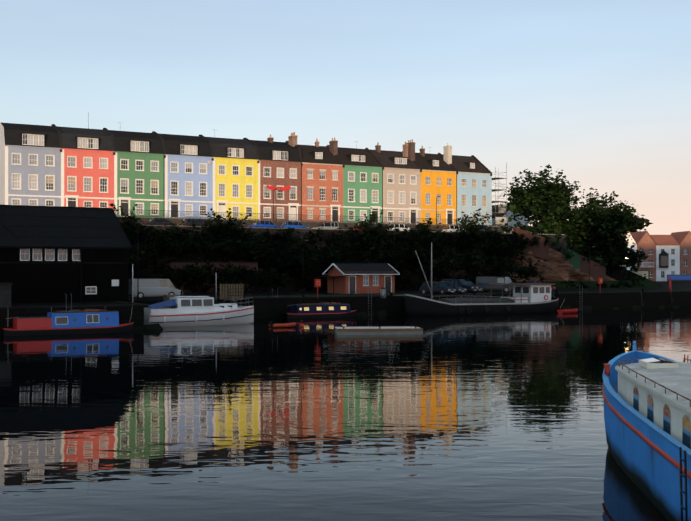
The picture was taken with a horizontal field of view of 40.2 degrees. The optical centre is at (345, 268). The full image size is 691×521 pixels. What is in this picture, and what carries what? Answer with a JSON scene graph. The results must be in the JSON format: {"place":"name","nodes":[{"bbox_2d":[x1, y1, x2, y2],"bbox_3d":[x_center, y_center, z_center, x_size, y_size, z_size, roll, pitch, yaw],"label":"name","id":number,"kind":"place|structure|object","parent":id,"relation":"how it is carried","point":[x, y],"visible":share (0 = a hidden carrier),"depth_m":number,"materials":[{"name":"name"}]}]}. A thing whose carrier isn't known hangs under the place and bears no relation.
{"place":"outdoors","nodes":[
{"label":"outdoors","id":0,"kind":"place"},
{"bbox_2d":[117,216,566,260],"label":"hillside","id":1,"kind":"structure","parent":0,"point":[309,224],"depth_m":137.59,"materials":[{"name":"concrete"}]},
{"bbox_2d":[0,122,60,205],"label":"house","id":2,"kind":"structure","parent":1,"relation":"on","point":[30,164],"depth_m":125.79,"materials":[{"name":"paint"}]},
{"bbox_2d":[51,112,119,215],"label":"house","id":3,"kind":"structure","parent":1,"relation":"on","point":[87,167],"depth_m":129.21,"materials":[{"name":"paint"}]},
{"bbox_2d":[103,122,167,217],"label":"house","id":4,"kind":"structure","parent":1,"relation":"on","point":[139,169],"depth_m":132.64,"materials":[{"name":"paint"}]},
{"bbox_2d":[143,218,177,225],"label":"street car","id":5,"kind":"object","parent":1,"relation":"on","point":[160,221],"visible":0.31,"depth_m":127.64,"materials":[{"name":"grey paint"}]},
{"bbox_2d":[152,131,219,218],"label":"house","id":6,"kind":"structure","parent":1,"relation":"on","point":[188,176],"depth_m":136.05,"materials":[{"name":"paint"}]},
{"bbox_2d":[181,219,214,225],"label":"street car","id":7,"kind":"object","parent":1,"relation":"on","point":[187,222],"visible":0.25,"depth_m":129.85,"materials":[{"name":"grey paint"}]},
{"bbox_2d":[199,134,262,219],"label":"house","id":8,"kind":"structure","parent":1,"relation":"on","point":[235,176],"depth_m":139.49,"materials":[{"name":"paint"}]},
{"bbox_2d":[247,221,279,227],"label":"street car","id":9,"kind":"object","parent":1,"relation":"on","point":[264,224],"visible":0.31,"depth_m":134.93,"materials":[{"name":"blue paint"}]},
{"bbox_2d":[243,132,307,220],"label":"house","id":10,"kind":"structure","parent":1,"relation":"on","point":[280,167],"depth_m":142.94,"materials":[{"name":"brown brick"}]},
{"bbox_2d":[280,221,308,228],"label":"street car","id":11,"kind":"object","parent":1,"relation":"on","point":[293,224],"visible":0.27,"depth_m":137.21,"materials":[{"name":"blue paint"}]},
{"bbox_2d":[286,137,351,222],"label":"house","id":12,"kind":"structure","parent":1,"relation":"on","point":[322,183],"depth_m":146.48,"materials":[{"name":"red brick"}]},
{"bbox_2d":[310,223,336,228],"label":"street car","id":13,"kind":"object","parent":1,"relation":"on","point":[326,225],"visible":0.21,"depth_m":141.75,"materials":[{"name":"grey paint"}]},
{"bbox_2d":[273,189,440,223],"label":"street lamp posts","id":14,"kind":"object","parent":1,"relation":"on","point":[276,189],"visible":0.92,"depth_m":139.13,"materials":[{"name":"black metal"}]},
{"bbox_2d":[327,145,392,223],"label":"house","id":15,"kind":"structure","parent":1,"relation":"on","point":[362,182],"depth_m":149.82,"materials":[{"name":"paint"}]},
{"bbox_2d":[365,139,428,223],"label":"house","id":16,"kind":"structure","parent":1,"relation":"on","point":[401,188],"depth_m":153.43,"materials":[{"name":"paint"}]},
{"bbox_2d":[387,224,408,230],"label":"street car","id":17,"kind":"object","parent":1,"relation":"on","point":[402,226],"visible":0.15,"depth_m":145.80,"materials":[{"name":"white paint"}]},
{"bbox_2d":[402,143,463,224],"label":"house","id":18,"kind":"structure","parent":1,"relation":"on","point":[438,175],"depth_m":156.85,"materials":[{"name":"paint"}]},
{"bbox_2d":[441,225,459,231],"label":"street car","id":19,"kind":"object","parent":1,"relation":"on","point":[445,228],"visible":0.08,"depth_m":150.47,"materials":[{"name":"white paint"}]},
{"bbox_2d":[438,153,502,225],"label":"house","id":20,"kind":"structure","parent":1,"relation":"on","point":[474,183],"depth_m":160.20,"materials":[{"name":"paint"}]},
{"bbox_2d":[492,162,506,225],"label":"scaffold tower","id":21,"kind":"structure","parent":1,"relation":"on","point":[502,209],"depth_m":162.30,"materials":[{"name":"grey metal"}]},
{"bbox_2d":[0,307,690,520],"bbox_3d":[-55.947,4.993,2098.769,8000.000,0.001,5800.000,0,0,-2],"label":"water","id":22,"kind":"structure","parent":0,"point":[494,417],"depth_m":31.05,"materials":[{"name":"blue"}]},
{"bbox_2d":[1,306,133,335],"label":"narrowboat","id":23,"kind":"object","parent":22,"relation":"on","point":[89,321],"visible":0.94,"depth_m":71.95,"materials":[{"name":"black metal"}]},
{"bbox_2d":[144,286,253,326],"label":"motorboat","id":24,"kind":"object","parent":22,"relation":"on","point":[182,310],"visible":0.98,"depth_m":82.26,"materials":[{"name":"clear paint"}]},
{"bbox_2d":[269,321,295,327],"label":"dinghy","id":25,"kind":"object","parent":22,"relation":"on","point":[271,324],"visible":1,"depth_m":79.86,"materials":[{"name":"plastic"}]},
{"bbox_2d":[282,300,356,318],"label":"narrowboat","id":26,"kind":"object","parent":22,"relation":"on","point":[323,309],"visible":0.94,"depth_m":95.53,"materials":[{"name":"blue metal"}]},
{"bbox_2d":[335,324,422,334],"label":"floating pontoon","id":27,"kind":"object","parent":22,"relation":"on","point":[372,330],"visible":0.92,"depth_m":71.53,"materials":[{"name":"concrete"}]},
{"bbox_2d":[404,242,558,315],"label":"black barge","id":28,"kind":"object","parent":22,"relation":"on","point":[531,298],"visible":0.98,"depth_m":103.13,"materials":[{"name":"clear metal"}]},
{"bbox_2d":[557,308,577,313],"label":"red dinghy","id":29,"kind":"object","parent":22,"relation":"on","point":[565,311],"visible":0.94,"depth_m":105.12,"materials":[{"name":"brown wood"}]},
{"bbox_2d":[602,341,690,520],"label":"blue boat","id":30,"kind":"object","parent":22,"relation":"on","point":[647,406],"visible":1,"depth_m":20.67,"materials":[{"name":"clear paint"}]},
{"bbox_2d":[0,281,690,334],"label":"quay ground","id":31,"kind":"structure","parent":0,"point":[654,295],"depth_m":102.66,"materials":[{"name":"stone"}]},
{"bbox_2d":[0,283,12,306],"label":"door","id":32,"kind":"structure","parent":31,"relation":"on","point":[5,294],"depth_m":71.84,"materials":[{"name":"grey"}]},
{"bbox_2d":[0,205,132,302],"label":"boat shed","id":33,"kind":"object","parent":31,"relation":"on","point":[54,254],"visible":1,"depth_m":84.61,"materials":[{"name":"black wood"}]},
{"bbox_2d":[129,279,180,298],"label":"van","id":34,"kind":"object","parent":31,"relation":"on","point":[154,287],"visible":0.75,"depth_m":93.55,"materials":[{"name":"grey paint"}]},
{"bbox_2d":[132,264,242,301],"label":"boatyard clutter","id":35,"kind":"object","parent":31,"relation":"on","point":[223,291],"visible":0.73,"depth_m":91.72,"materials":[{"name":"brown"}]},
{"bbox_2d":[128,287,304,302],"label":"quay railings","id":36,"kind":"object","parent":31,"relation":"on","point":[277,291],"visible":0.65,"depth_m":92.01,"materials":[{"name":"black metal"}]},
{"bbox_2d":[314,279,320,297],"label":"life ring post","id":37,"kind":"object","parent":31,"relation":"on","point":[317,283],"visible":1,"depth_m":94.62,"materials":[{"name":"red paint"}]},
{"bbox_2d":[318,263,399,293],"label":"brick hut","id":38,"kind":"object","parent":31,"relation":"on","point":[351,278],"visible":0.92,"depth_m":114.24,"materials":[{"name":"red brick"}]},
{"bbox_2d":[51,287,678,329],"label":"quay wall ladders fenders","id":39,"kind":"object","parent":31,"relation":"attached to","point":[156,326],"visible":0.46,"depth_m":100.61,"materials":[{"name":"grey"}]},
{"bbox_2d":[137,221,595,301],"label":"quay lamp posts","id":40,"kind":"object","parent":31,"relation":"on","point":[303,267],"visible":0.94,"depth_m":93.52,"materials":[{"name":"black metal"}]},
{"bbox_2d":[129,226,618,292],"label":"cliff face","id":41,"kind":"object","parent":31,"relation":"on","point":[557,266],"visible":0.23,"depth_m":135.92,"materials":[{"name":"rock"},{"name":"sandstone"},{"name":"leaf"}]},
{"bbox_2d":[109,203,643,292],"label":"cliff trees","id":42,"kind":"object","parent":41,"relation":"on","point":[373,244],"visible":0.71,"depth_m":125.14,"materials":[{"name":"green plant"}]},
{"bbox_2d":[164,288,643,298],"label":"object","id":43,"kind":"object","parent":31,"relation":"on","point":[382,292],"visible":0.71,"depth_m":96.01,"materials":[{"name":"grey"}]},
{"bbox_2d":[419,282,455,294],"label":"car","id":44,"kind":"object","parent":31,"relation":"on","point":[440,288],"visible":0.79,"depth_m":108.46,"materials":[{"name":"grey paint"}]},
{"bbox_2d":[434,282,466,293],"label":"car","id":45,"kind":"object","parent":31,"relation":"on","point":[459,289],"visible":0.27,"depth_m":109.72,"materials":[{"name":"grey paint"}]},
{"bbox_2d":[441,279,477,292],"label":"car","id":46,"kind":"object","parent":31,"relation":"on","point":[468,287],"visible":0.54,"depth_m":114.94,"materials":[{"name":"black paint"}]},
{"bbox_2d":[466,281,482,291],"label":"car","id":47,"kind":"object","parent":31,"relation":"on","point":[479,288],"visible":0.25,"depth_m":117.20,"materials":[{"name":"black paint"}]},
{"bbox_2d":[476,277,512,292],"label":"van","id":48,"kind":"object","parent":31,"relation":"on","point":[483,282],"visible":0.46,"depth_m":117.81,"materials":[{"name":"grey paint"}]},
{"bbox_2d":[526,281,555,291],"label":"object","id":49,"kind":"object","parent":31,"relation":"on","point":[553,288],"visible":0.25,"depth_m":120.09,"materials":[{"name":"red paint"}]},
{"bbox_2d":[499,165,652,281],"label":"trees","id":50,"kind":"object","parent":31,"relation":"on","point":[546,203],"visible":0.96,"depth_m":157.16,"materials":[{"name":"green plant"}]},
{"bbox_2d":[598,278,602,292],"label":"life ring post","id":51,"kind":"object","parent":31,"relation":"on","point":[600,281],"visible":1,"depth_m":114.39,"materials":[{"name":"red paint"}]},
{"bbox_2d":[626,205,652,232],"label":"tree behind townhouses","id":52,"kind":"object","parent":31,"relation":"on","point":[642,221],"visible":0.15,"depth_m":260.81,"materials":[{"name":"green plant"}]},
{"bbox_2d":[631,270,648,278],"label":"cream site cabin","id":53,"kind":"object","parent":31,"relation":"on","point":[641,272],"visible":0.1,"depth_m":167.00,"materials":[{"name":"beige"}]},
{"bbox_2d":[620,231,690,280],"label":"townhouses","id":54,"kind":"structure","parent":31,"relation":"on","point":[668,257],"depth_m":223.68,"materials":[{"name":"white brick"}]},
{"bbox_2d":[0,0,690,240],"label":"sky","id":55,"kind":"structure","parent":0,"point":[597,92],"materials":[{"name":"blue"}]},
{"bbox_2d":[492,205,528,232],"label":"white house","id":56,"kind":"structure","parent":0,"point":[512,222],"depth_m":178.08,"materials":[{"name":"stone"}]},
{"bbox_2d":[567,242,661,285],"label":"bank ground","id":57,"kind":"structure","parent":0,"point":[617,273],"depth_m":163.25,"materials":[{"name":"brown soil"}]}
]}

